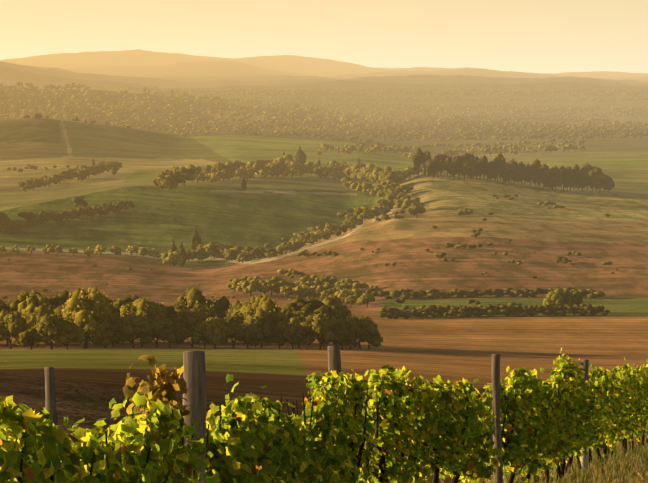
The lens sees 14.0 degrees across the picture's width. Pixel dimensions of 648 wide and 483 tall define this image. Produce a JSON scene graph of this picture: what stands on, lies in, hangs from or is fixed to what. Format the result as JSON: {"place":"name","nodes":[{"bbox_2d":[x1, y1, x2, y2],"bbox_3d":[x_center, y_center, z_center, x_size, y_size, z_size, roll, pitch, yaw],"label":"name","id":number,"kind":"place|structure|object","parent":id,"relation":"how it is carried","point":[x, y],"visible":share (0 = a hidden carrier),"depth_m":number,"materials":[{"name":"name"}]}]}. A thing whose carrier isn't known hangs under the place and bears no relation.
{"place":"outdoors","nodes":[
{"label":"outdoors","id":0,"kind":"place"},
{"bbox_2d":[0,49,647,482],"bbox_3d":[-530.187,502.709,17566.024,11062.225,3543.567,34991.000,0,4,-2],"label":"terrain","id":1,"kind":"structure","parent":0,"point":[90,379],"depth_m":1037.29,"materials":[{"name":"green plant"}]},
{"bbox_2d":[0,284,378,349],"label":"trees","id":2,"kind":"object","parent":1,"relation":"on","point":[94,313],"visible":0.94,"depth_m":465.68,"materials":[{"name":"green plant"}]},
{"bbox_2d":[257,160,273,164],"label":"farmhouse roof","id":3,"kind":"structure","parent":1,"relation":"on","point":[263,162],"depth_m":1467.78,"materials":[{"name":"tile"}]},
{"bbox_2d":[0,146,614,349],"bbox_3d":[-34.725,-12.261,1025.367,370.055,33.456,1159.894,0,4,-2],"label":"trees","id":4,"kind":"object","parent":1,"relation":"on","point":[387,178],"visible":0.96,"depth_m":1066.76,"materials":[{"name":"green plant"}]},
{"bbox_2d":[44,346,588,482],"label":"vineyard posts","id":5,"kind":"object","parent":1,"relation":"on","point":[194,374],"visible":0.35,"depth_m":30.91,"materials":[{"name":"grey wood"}]},
{"bbox_2d":[58,374,638,451],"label":"vineyard wires","id":6,"kind":"object","parent":5,"relation":"attached to","point":[245,396],"visible":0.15,"depth_m":22.97,"materials":[{"name":"grey metal"}]},
{"bbox_2d":[0,77,647,306],"bbox_3d":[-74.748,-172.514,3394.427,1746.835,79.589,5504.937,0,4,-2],"label":"shrubs","id":7,"kind":"object","parent":1,"relation":"on","point":[462,124],"visible":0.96,"depth_m":3294.56,"materials":[{"name":"green plant"}]},
{"bbox_2d":[0,347,647,482],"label":"vine","id":8,"kind":"object","parent":1,"relation":"on","point":[256,442],"depth_m":29.42,"materials":[{"name":"green plant"}]},
{"bbox_2d":[411,430,647,482],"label":"grass","id":9,"kind":"structure","parent":1,"relation":"on","point":[631,465],"depth_m":46.24,"materials":[{"name":"plant"}]},
{"bbox_2d":[0,0,647,72],"label":"sky","id":10,"kind":"structure","parent":0,"point":[533,36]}
]}

